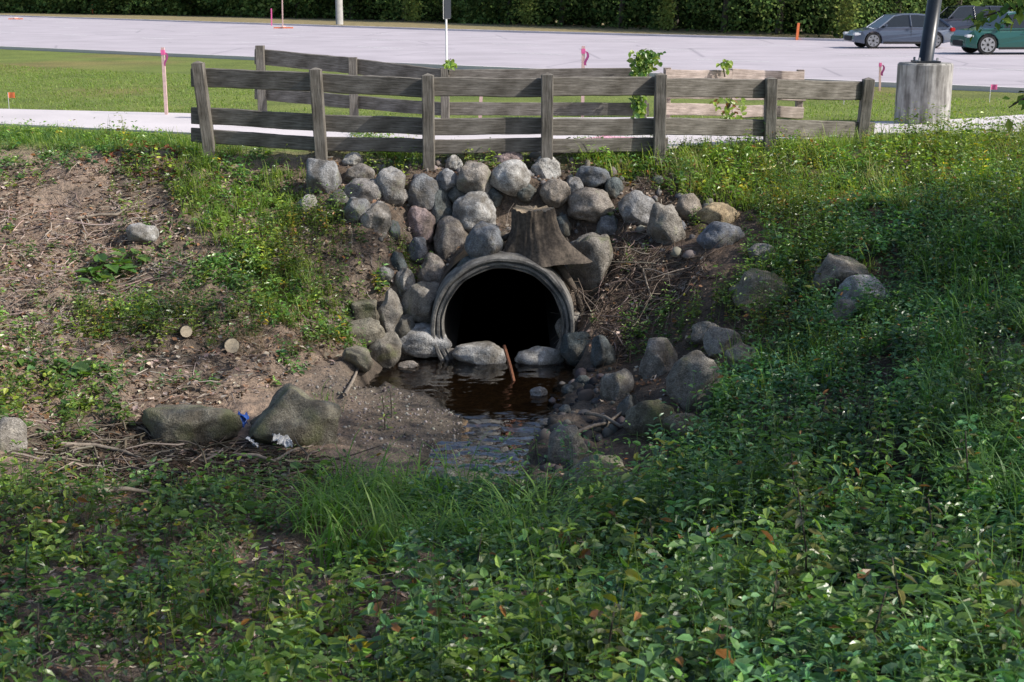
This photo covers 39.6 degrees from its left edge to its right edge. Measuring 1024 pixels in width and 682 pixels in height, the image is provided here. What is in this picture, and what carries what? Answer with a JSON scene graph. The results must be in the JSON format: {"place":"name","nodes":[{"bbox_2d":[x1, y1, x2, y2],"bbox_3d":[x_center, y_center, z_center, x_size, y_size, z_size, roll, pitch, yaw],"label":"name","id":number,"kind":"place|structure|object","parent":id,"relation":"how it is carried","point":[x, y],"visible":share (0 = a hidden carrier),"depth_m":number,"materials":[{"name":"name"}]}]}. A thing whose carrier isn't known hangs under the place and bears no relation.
{"place":"outdoors","nodes":[
{"label":"outdoors","id":0,"kind":"place"},
{"bbox_2d":[424,273,552,478],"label":"stream water","id":1,"kind":"structure","parent":0,"point":[467,458],"depth_m":15.10,"materials":[{"name":"liquid"}]},
{"bbox_2d":[590,335,615,367],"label":"boulder","id":2,"kind":"object","parent":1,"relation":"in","point":[603,351],"visible":0.84,"depth_m":17.57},
{"bbox_2d":[0,0,1023,681],"bbox_3d":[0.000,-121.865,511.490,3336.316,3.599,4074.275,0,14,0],"label":"ground","id":3,"kind":"structure","parent":0,"point":[462,388],"depth_m":17.57,"materials":[{"name":"plant"}]},
{"bbox_2d":[0,417,27,453],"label":"boulder","id":4,"kind":"object","parent":3,"relation":"on","point":[13,428],"visible":0.78,"depth_m":13.56,"materials":[{"name":"stone"}]},
{"bbox_2d":[21,606,53,652],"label":"tall weed","id":5,"kind":"object","parent":3,"relation":"on","point":[32,629],"visible":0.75,"depth_m":8.58,"materials":[{"name":"green plant"}]},
{"bbox_2d":[51,354,95,380],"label":"broadleaf plant","id":6,"kind":"object","parent":3,"relation":"on","point":[81,365],"visible":0.93,"depth_m":15.38,"materials":[{"name":"green plant"}]},
{"bbox_2d":[75,253,138,275],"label":"broadleaf plant","id":7,"kind":"object","parent":3,"relation":"on","point":[114,267],"visible":1,"depth_m":18.20,"materials":[{"name":"green plant"}]},
{"bbox_2d":[61,442,169,473],"bbox_3d":[-3.738,1.098,13.745,1.432,0.105,0.322,8,16,29],"label":"fallen branch","id":8,"kind":"object","parent":3,"relation":"on","point":[98,446],"visible":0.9,"depth_m":13.95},
{"bbox_2d":[126,223,158,244],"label":"boulder","id":9,"kind":"object","parent":3,"relation":"on","point":[141,233],"visible":0.95,"depth_m":18.82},
{"bbox_2d":[161,47,167,114],"bbox_3d":[-6.561,-4.840,26.991,0.164,1.434,0.084,8,16,30],"label":"survey stake","id":10,"kind":"object","parent":3,"relation":"on","point":[163,59],"visible":0.95,"depth_m":26.95,"materials":[{"name":"pink wood"}]},
{"bbox_2d":[142,404,242,447],"bbox_3d":[-3.250,0.887,14.635,1.000,0.506,0.708,0,14,0],"label":"boulder","id":11,"kind":"object","parent":3,"relation":"on","point":[185,422],"visible":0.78,"depth_m":14.36,"materials":[{"name":"stone"}]},
{"bbox_2d":[207,299,352,364],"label":"dead grass","id":12,"kind":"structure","parent":3,"relation":"on","point":[239,337],"depth_m":17.23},
{"bbox_2d":[248,383,340,446],"bbox_3d":[-2.255,0.867,14.723,1.006,0.837,0.846,0,14,0],"label":"boulder","id":13,"kind":"object","parent":3,"relation":"on","point":[302,416],"visible":0.77,"depth_m":14.45,"materials":[{"name":"stone"}]},
{"bbox_2d":[306,158,341,193],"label":"boulder","id":14,"kind":"object","parent":3,"relation":"on","point":[324,173],"visible":0.81,"depth_m":19.86,"materials":[{"name":"stone"}]},
{"bbox_2d":[342,345,372,372],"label":"boulder","id":15,"kind":"object","parent":3,"relation":"on","point":[359,357],"visible":1,"depth_m":17.16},
{"bbox_2d":[344,197,370,223],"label":"boulder","id":16,"kind":"object","parent":3,"relation":"on","point":[361,207],"visible":0.84,"depth_m":19.11,"materials":[{"name":"stone"}]},
{"bbox_2d":[343,163,374,181],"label":"boulder","id":17,"kind":"object","parent":3,"relation":"on","point":[360,170],"visible":0.72,"depth_m":20.12,"materials":[{"name":"stone"}]},
{"bbox_2d":[257,362,465,457],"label":"gravel","id":18,"kind":"structure","parent":3,"relation":"on","point":[396,417],"depth_m":15.72,"materials":[{"name":"grey stone"}]},
{"bbox_2d":[344,178,382,202],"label":"boulder","id":19,"kind":"object","parent":3,"relation":"on","point":[368,189],"visible":0.6,"depth_m":19.69,"materials":[{"name":"stone"}]},
{"bbox_2d":[351,299,379,319],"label":"boulder","id":20,"kind":"object","parent":3,"relation":"on","point":[364,308],"visible":0.84,"depth_m":18.18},
{"bbox_2d":[347,317,384,346],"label":"boulder","id":21,"kind":"object","parent":3,"relation":"on","point":[373,330],"visible":0.78,"depth_m":17.98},
{"bbox_2d":[360,201,391,237],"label":"boulder","id":22,"kind":"object","parent":3,"relation":"on","point":[378,216],"visible":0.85,"depth_m":19.09,"materials":[{"name":"stone"}]},
{"bbox_2d":[368,331,401,369],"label":"boulder","id":23,"kind":"object","parent":3,"relation":"on","point":[385,352],"visible":0.81,"depth_m":18.01,"materials":[{"name":"stone"}]},
{"bbox_2d":[375,166,405,205],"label":"boulder","id":24,"kind":"object","parent":3,"relation":"on","point":[390,181],"visible":0.87,"depth_m":19.71,"materials":[{"name":"stone"}]},
{"bbox_2d":[377,288,403,332],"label":"boulder","id":25,"kind":"object","parent":3,"relation":"on","point":[390,310],"visible":0.65,"depth_m":18.38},
{"bbox_2d":[395,267,414,295],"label":"boulder","id":26,"kind":"object","parent":3,"relation":"on","point":[404,279],"visible":0.76,"depth_m":18.78,"materials":[{"name":"stone"}]},
{"bbox_2d":[396,314,414,337],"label":"boulder","id":27,"kind":"object","parent":3,"relation":"on","point":[405,324],"visible":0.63,"depth_m":18.39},
{"bbox_2d":[407,237,427,263],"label":"boulder","id":28,"kind":"object","parent":3,"relation":"on","point":[419,248],"visible":0.87,"depth_m":19.58,"materials":[{"name":"stone"}]},
{"bbox_2d":[400,281,439,323],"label":"boulder","id":29,"kind":"object","parent":3,"relation":"on","point":[417,300],"visible":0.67,"depth_m":18.55,"materials":[{"name":"stone"}]},
{"bbox_2d":[0,12,842,38],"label":"grass verge","id":30,"kind":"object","parent":3,"relation":"on","point":[416,24],"depth_m":107.20,"materials":[{"name":"plant"}]},
{"bbox_2d":[407,205,435,242],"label":"boulder","id":31,"kind":"object","parent":3,"relation":"on","point":[422,222],"visible":0.88,"depth_m":19.80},
{"bbox_2d":[407,173,439,210],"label":"boulder","id":32,"kind":"object","parent":3,"relation":"on","point":[424,188],"visible":0.8,"depth_m":19.89,"materials":[{"name":"stone"}]},
{"bbox_2d":[400,322,451,357],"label":"boulder","id":33,"kind":"object","parent":3,"relation":"on","point":[418,340],"visible":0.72,"depth_m":18.39,"materials":[{"name":"stone"}]},
{"bbox_2d":[417,252,445,282],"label":"boulder","id":34,"kind":"object","parent":3,"relation":"on","point":[433,268],"visible":0.62,"depth_m":19.22,"materials":[{"name":"stone"}]},
{"bbox_2d":[429,186,452,229],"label":"boulder","id":35,"kind":"object","parent":3,"relation":"on","point":[442,208],"visible":0.62,"depth_m":19.95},
{"bbox_2d":[436,168,456,191],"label":"boulder","id":36,"kind":"object","parent":3,"relation":"on","point":[446,178],"visible":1,"depth_m":19.93,"materials":[{"name":"stone"}]},
{"bbox_2d":[443,0,450,59],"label":"road sign","id":37,"kind":"object","parent":3,"relation":"on","point":[446,9],"visible":0.83,"depth_m":44.49,"materials":[{"name":"metal"}]},
{"bbox_2d":[417,558,477,583],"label":"broadleaf plant","id":38,"kind":"object","parent":3,"relation":"on","point":[454,567],"visible":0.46,"depth_m":9.77,"materials":[{"name":"green plant"}]},
{"bbox_2d":[433,215,468,263],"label":"boulder","id":39,"kind":"object","parent":3,"relation":"on","point":[451,232],"visible":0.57,"depth_m":19.73,"materials":[{"name":"stone"}]},
{"bbox_2d":[254,45,648,117],"bbox_3d":[-1.248,-4.366,25.004,7.249,1.556,0.980,3,14,10],"label":"wooden fence","id":40,"kind":"object","parent":3,"relation":"on","point":[445,107],"visible":0.6,"depth_m":24.86,"materials":[{"name":"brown wood"}]},
{"bbox_2d":[628,67,651,117],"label":"climbing vine","id":41,"kind":"object","parent":40,"relation":"attached to","point":[638,106],"visible":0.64,"depth_m":24.31,"materials":[{"name":"green plant"}]},
{"bbox_2d":[627,49,665,73],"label":"climbing vine","id":42,"kind":"object","parent":40,"relation":"attached to","point":[643,60],"visible":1,"depth_m":24.26,"materials":[{"name":"green plant"}]},
{"bbox_2d":[430,467,477,488],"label":"boulder","id":43,"kind":"object","parent":3,"relation":"on","point":[455,474],"visible":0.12,"depth_m":13.32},
{"bbox_2d":[452,191,495,232],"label":"boulder","id":44,"kind":"object","parent":3,"relation":"on","point":[471,209],"visible":0.74,"depth_m":19.78,"materials":[{"name":"stone"}]},
{"bbox_2d":[456,160,491,193],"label":"boulder","id":45,"kind":"object","parent":3,"relation":"on","point":[473,176],"visible":0.86,"depth_m":19.85,"materials":[{"name":"stone"}]},
{"bbox_2d":[452,341,505,369],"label":"boulder","id":46,"kind":"object","parent":3,"relation":"on","point":[481,355],"visible":0.93,"depth_m":18.26,"materials":[{"name":"stone"}]},
{"bbox_2d":[430,246,574,366],"bbox_3d":[-0.120,-0.918,21.419,1.903,1.901,6.366,0,14,0],"label":"culvert pipe","id":47,"kind":"object","parent":3,"relation":"on","point":[511,311],"visible":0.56,"depth_m":20.73,"materials":[{"name":"concrete"}]},
{"bbox_2d":[465,221,502,257],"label":"boulder","id":48,"kind":"object","parent":47,"relation":"on","point":[483,238],"visible":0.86,"depth_m":18.29,"materials":[{"name":"stone"}]},
{"bbox_2d":[490,159,530,196],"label":"boulder","id":49,"kind":"object","parent":3,"relation":"on","point":[511,177],"visible":1,"depth_m":19.87,"materials":[{"name":"stone"}]},
{"bbox_2d":[0,99,1023,681],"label":"weeds","id":50,"kind":"object","parent":3,"relation":"on","point":[736,669],"visible":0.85,"depth_m":10.83,"materials":[{"name":"green plant"}]},
{"bbox_2d":[0,64,1023,681],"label":"grass","id":51,"kind":"structure","parent":3,"relation":"on","point":[324,504],"depth_m":13.90,"materials":[{"name":"plant"}]},
{"bbox_2d":[0,151,1023,681],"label":"twigs","id":52,"kind":"object","parent":3,"relation":"on","point":[192,455],"visible":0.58,"depth_m":16.56,"materials":[{"name":"wood"}]},
{"bbox_2d":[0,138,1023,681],"bbox_3d":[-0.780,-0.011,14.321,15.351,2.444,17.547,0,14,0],"label":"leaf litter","id":53,"kind":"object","parent":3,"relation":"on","point":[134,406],"visible":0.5,"depth_m":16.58,"materials":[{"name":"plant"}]},
{"bbox_2d":[0,0,1023,37],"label":"distant tree mass","id":54,"kind":"object","parent":3,"relation":"on","point":[778,17],"visible":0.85,"depth_m":101.06,"materials":[{"name":"green plant"}]},
{"bbox_2d":[0,46,1023,92],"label":"kerb","id":55,"kind":"structure","parent":3,"relation":"on","point":[974,88],"depth_m":45.27,"materials":[{"name":"concrete"}]},
{"bbox_2d":[517,184,536,202],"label":"boulder","id":56,"kind":"object","parent":3,"relation":"on","point":[527,193],"visible":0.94,"depth_m":19.98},
{"bbox_2d":[342,152,713,276],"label":"bank stones","id":57,"kind":"object","parent":3,"relation":"on","point":[676,252],"visible":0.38,"depth_m":20.18,"materials":[{"name":"grey stone"}]},
{"bbox_2d":[191,61,874,171],"bbox_3d":[0.603,-3.170,21.005,10.593,1.920,1.564,-2,14,-8],"label":"wooden fence","id":58,"kind":"object","parent":3,"relation":"on","point":[428,126],"visible":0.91,"depth_m":20.53,"materials":[{"name":"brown wood"}]},
{"bbox_2d":[514,346,564,367],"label":"boulder","id":59,"kind":"object","parent":3,"relation":"on","point":[540,357],"visible":0.95,"depth_m":18.25,"materials":[{"name":"stone"}]},
{"bbox_2d":[530,156,560,178],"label":"boulder","id":60,"kind":"object","parent":3,"relation":"on","point":[545,168],"visible":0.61,"depth_m":20.31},
{"bbox_2d":[501,204,605,311],"bbox_3d":[0.381,-1.056,18.592,1.492,1.425,0.894,8,16,31],"label":"tree stump","id":61,"kind":"object","parent":3,"relation":"on","point":[535,235],"visible":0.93,"depth_m":18.39,"materials":[{"name":"wood"}]},
{"bbox_2d":[539,178,570,207],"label":"boulder","id":62,"kind":"object","parent":3,"relation":"on","point":[555,193],"visible":0.99,"depth_m":19.93,"materials":[{"name":"stone"}]},
{"bbox_2d":[556,214,571,237],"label":"boulder","id":63,"kind":"object","parent":3,"relation":"on","point":[564,224],"visible":0.61,"depth_m":19.93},
{"bbox_2d":[547,424,588,464],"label":"boulder","id":64,"kind":"object","parent":3,"relation":"on","point":[555,448],"visible":0.61,"depth_m":14.24,"materials":[{"name":"stone"}]},
{"bbox_2d":[560,331,590,365],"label":"boulder","id":65,"kind":"object","parent":3,"relation":"on","point":[572,348],"visible":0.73,"depth_m":18.00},
{"bbox_2d":[536,365,629,471],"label":"stream cobbles","id":66,"kind":"object","parent":3,"relation":"on","point":[586,393],"visible":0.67,"depth_m":15.64,"materials":[{"name":"grey stone"}]},
{"bbox_2d":[565,232,612,310],"bbox_3d":[1.021,-0.783,19.371,0.816,1.436,0.742,7,15,25],"label":"boulder","id":67,"kind":"object","parent":3,"relation":"on","point":[595,249],"visible":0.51,"depth_m":18.93,"materials":[{"name":"stone"}]},
{"bbox_2d":[567,187,614,222],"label":"boulder","id":68,"kind":"object","parent":3,"relation":"on","point":[590,204],"visible":0.98,"depth_m":19.86,"materials":[{"name":"stone"}]},
{"bbox_2d":[576,166,609,187],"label":"boulder","id":69,"kind":"object","parent":3,"relation":"on","point":[591,176],"visible":0.89,"depth_m":20.01,"materials":[{"name":"stone"}]},
{"bbox_2d":[562,454,629,491],"bbox_3d":[0.810,1.310,13.474,0.736,0.449,0.552,0,14,0],"label":"boulder","id":70,"kind":"object","parent":3,"relation":"on","point":[605,460],"visible":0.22,"depth_m":13.40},
{"bbox_2d":[596,215,617,235],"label":"boulder","id":71,"kind":"object","parent":3,"relation":"on","point":[607,224],"visible":0.85,"depth_m":19.77,"materials":[{"name":"stone"}]},
{"bbox_2d":[586,602,630,673],"bbox_3d":[0.519,1.644,7.740,0.277,0.512,0.278,0,14,0],"label":"tall weed","id":72,"kind":"object","parent":3,"relation":"on","point":[607,642],"visible":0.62,"depth_m":7.70,"materials":[{"name":"green plant"}]},
{"bbox_2d":[603,177,623,197],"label":"boulder","id":73,"kind":"object","parent":3,"relation":"on","point":[614,187],"visible":0.91,"depth_m":20.01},
{"bbox_2d":[600,368,633,400],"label":"boulder","id":74,"kind":"object","parent":3,"relation":"on","point":[619,385],"visible":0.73,"depth_m":15.96,"materials":[{"name":"stone"}]},
{"bbox_2d":[616,394,638,417],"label":"boulder","id":75,"kind":"object","parent":3,"relation":"on","point":[626,404],"visible":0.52,"depth_m":15.36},
{"bbox_2d":[618,190,654,225],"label":"boulder","id":76,"kind":"object","parent":3,"relation":"on","point":[634,206],"visible":0.75,"depth_m":19.62,"materials":[{"name":"stone"}]},
{"bbox_2d":[623,399,675,436],"bbox_3d":[1.474,0.852,14.841,0.624,0.587,0.496,7,16,28],"label":"boulder","id":77,"kind":"object","parent":3,"relation":"on","point":[640,416],"visible":0.74,"depth_m":14.63,"materials":[{"name":"stone"}]},
{"bbox_2d":[639,337,678,378],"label":"boulder","id":78,"kind":"object","parent":3,"relation":"on","point":[660,357],"visible":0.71,"depth_m":16.37,"materials":[{"name":"stone"}]},
{"bbox_2d":[646,202,685,244],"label":"boulder","id":79,"kind":"object","parent":3,"relation":"on","point":[664,221],"visible":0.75,"depth_m":19.14,"materials":[{"name":"stone"}]},
{"bbox_2d":[661,413,708,439],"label":"boulder","id":80,"kind":"object","parent":3,"relation":"on","point":[670,419],"visible":0.48,"depth_m":14.46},
{"bbox_2d":[676,193,701,218],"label":"boulder","id":81,"kind":"object","parent":3,"relation":"on","point":[686,203],"visible":0.9,"depth_m":19.60,"materials":[{"name":"stone"}]},
{"bbox_2d":[666,350,721,410],"bbox_3d":[1.951,0.452,15.300,0.582,0.718,0.585,0,14,0],"label":"boulder","id":82,"kind":"object","parent":3,"relation":"on","point":[681,373],"visible":0.66,"depth_m":15.11,"materials":[{"name":"stone"}]},
{"bbox_2d":[691,321,718,344],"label":"boulder","id":83,"kind":"object","parent":3,"relation":"on","point":[699,329],"visible":0.57,"depth_m":16.72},
{"bbox_2d":[696,202,739,223],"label":"boulder","id":84,"kind":"object","parent":3,"relation":"on","point":[715,211],"visible":0.8,"depth_m":19.38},
{"bbox_2d":[696,221,744,248],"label":"boulder","id":85,"kind":"object","parent":3,"relation":"on","point":[711,235],"visible":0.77,"depth_m":18.45,"materials":[{"name":"stone"}]},
{"bbox_2d":[702,326,742,356],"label":"boulder","id":86,"kind":"object","parent":3,"relation":"on","point":[713,336],"visible":0.65,"depth_m":16.18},
{"bbox_2d":[663,68,805,118],"bbox_3d":[4.025,-4.394,25.879,3.087,1.196,0.242,-6,15,-24],"label":"wooden fence","id":87,"kind":"object","parent":3,"relation":"on","point":[796,111],"visible":0.5,"depth_m":25.73,"materials":[{"name":"brown wood"}]},
{"bbox_2d":[709,98,746,119],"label":"climbing vine","id":88,"kind":"object","parent":87,"relation":"attached to","point":[727,109],"visible":0.88,"depth_m":25.20,"materials":[{"name":"green plant"}]},
{"bbox_2d":[724,341,756,371],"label":"boulder","id":89,"kind":"object","parent":3,"relation":"on","point":[738,348],"visible":0.53,"depth_m":15.66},
{"bbox_2d":[729,268,790,312],"bbox_3d":[2.955,-0.553,17.132,0.702,0.635,0.611,0,14,0],"label":"boulder","id":90,"kind":"object","parent":3,"relation":"on","point":[747,283],"visible":0.66,"depth_m":16.86,"materials":[{"name":"stone"}]},
{"bbox_2d":[748,243,775,261],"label":"boulder","id":91,"kind":"object","parent":3,"relation":"on","point":[760,250],"visible":0.66,"depth_m":17.84,"materials":[{"name":"stone"}]},
{"bbox_2d":[754,569,792,645],"bbox_3d":[1.514,1.551,8.092,0.297,0.554,0.323,9,16,31],"label":"tall weed","id":92,"kind":"object","parent":3,"relation":"on","point":[771,624],"visible":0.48,"depth_m":8.05,"materials":[{"name":"green plant"}]},
{"bbox_2d":[778,484,836,606],"bbox_3d":[1.842,1.323,8.880,0.400,0.865,0.346,6,15,22],"label":"tall weed","id":93,"kind":"object","parent":3,"relation":"on","point":[799,521],"visible":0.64,"depth_m":8.85,"materials":[{"name":"green plant"}]},
{"bbox_2d":[811,253,868,293],"bbox_3d":[3.884,-0.782,16.896,0.692,0.501,0.551,0,14,0],"label":"boulder","id":94,"kind":"object","parent":3,"relation":"on","point":[846,266],"visible":0.66,"depth_m":16.75,"materials":[{"name":"stone"}]},
{"bbox_2d":[826,299,859,326],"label":"boulder","id":95,"kind":"object","parent":3,"relation":"on","point":[841,306],"visible":0.38,"depth_m":16.00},
{"bbox_2d":[834,275,893,305],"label":"boulder","id":96,"kind":"object","parent":3,"relation":"on","point":[849,280],"visible":0.36,"depth_m":16.40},
{"bbox_2d":[852,592,900,669],"bbox_3d":[1.896,1.552,7.431,0.247,0.512,0.240,0,14,0],"label":"tall weed","id":97,"kind":"object","parent":3,"relation":"on","point":[877,621],"visible":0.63,"depth_m":7.41,"materials":[{"name":"green plant"}]},
{"bbox_2d":[871,557,918,642],"bbox_3d":[2.156,1.483,7.792,0.321,0.651,0.310,-7,15,-26],"label":"tall weed","id":98,"kind":"object","parent":3,"relation":"on","point":[901,594],"visible":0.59,"depth_m":7.73,"materials":[{"name":"green plant"}]},
{"bbox_2d":[894,0,953,124],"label":"street lamp","id":99,"kind":"object","parent":3,"relation":"on","point":[924,81],"visible":0.82,"depth_m":25.00,"materials":[{"name":"concrete"}]},
{"bbox_2d":[912,497,954,584],"bbox_3d":[2.678,1.322,8.978,0.282,0.688,0.275,9,16,32],"label":"tall weed","id":100,"kind":"object","parent":3,"relation":"on","point":[936,516],"visible":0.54,"depth_m":8.95,"materials":[{"name":"green plant"}]},
{"bbox_2d":[947,430,977,502],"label":"tall weed","id":101,"kind":"object","parent":3,"relation":"on","point":[971,450],"visible":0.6,"depth_m":10.43,"materials":[{"name":"green plant"}]},
{"bbox_2d":[956,544,998,640],"bbox_3d":[2.535,1.413,7.670,0.323,0.659,0.310,11,18,38],"label":"tall weed","id":102,"kind":"object","parent":3,"relation":"on","point":[969,564],"visible":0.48,"depth_m":7.61,"materials":[{"name":"green plant"}]},
{"bbox_2d":[963,0,1023,132],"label":"maple tree","id":103,"kind":"object","parent":3,"relation":"on","point":[992,15],"visible":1,"depth_m":10.93,"materials":[{"name":"green plant"}]},
{"bbox_2d":[990,571,1023,668],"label":"tall weed","id":104,"kind":"object","parent":3,"relation":"on","point":[1005,582],"visible":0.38,"depth_m":6.95,"materials":[{"name":"green plant"}]},
{"bbox_2d":[0,16,1023,86],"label":"road","id":105,"kind":"structure","parent":0,"point":[814,59],"depth_m":61.34,"materials":[{"name":"asphalt"}]},
{"bbox_2d":[0,15,842,40],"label":"kerb","id":106,"kind":"structure","parent":105,"relation":"on","point":[741,37],"depth_m":86.30,"materials":[{"name":"concrete"}]},
{"bbox_2d":[843,13,954,48],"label":"grey car","id":107,"kind":"object","parent":105,"relation":"on","point":[899,28],"visible":0.8,"depth_m":60.00,"materials":[{"name":"blue paint"}]},
{"bbox_2d":[940,5,1008,31],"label":"dark suv","id":108,"kind":"object","parent":105,"relation":"on","point":[954,16],"visible":0.08,"depth_m":72.17,"materials":[{"name":"blue paint"}]},
{"bbox_2d":[950,11,1023,54],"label":"green suv","id":109,"kind":"object","parent":105,"relation":"on","point":[987,39],"visible":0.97,"depth_m":53.99,"materials":[{"name":"teal paint"}]},
{"bbox_2d":[0,109,1023,147],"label":"sidewalk","id":110,"kind":"structure","parent":0,"point":[150,121],"depth_m":25.05,"materials":[{"name":"concrete"}]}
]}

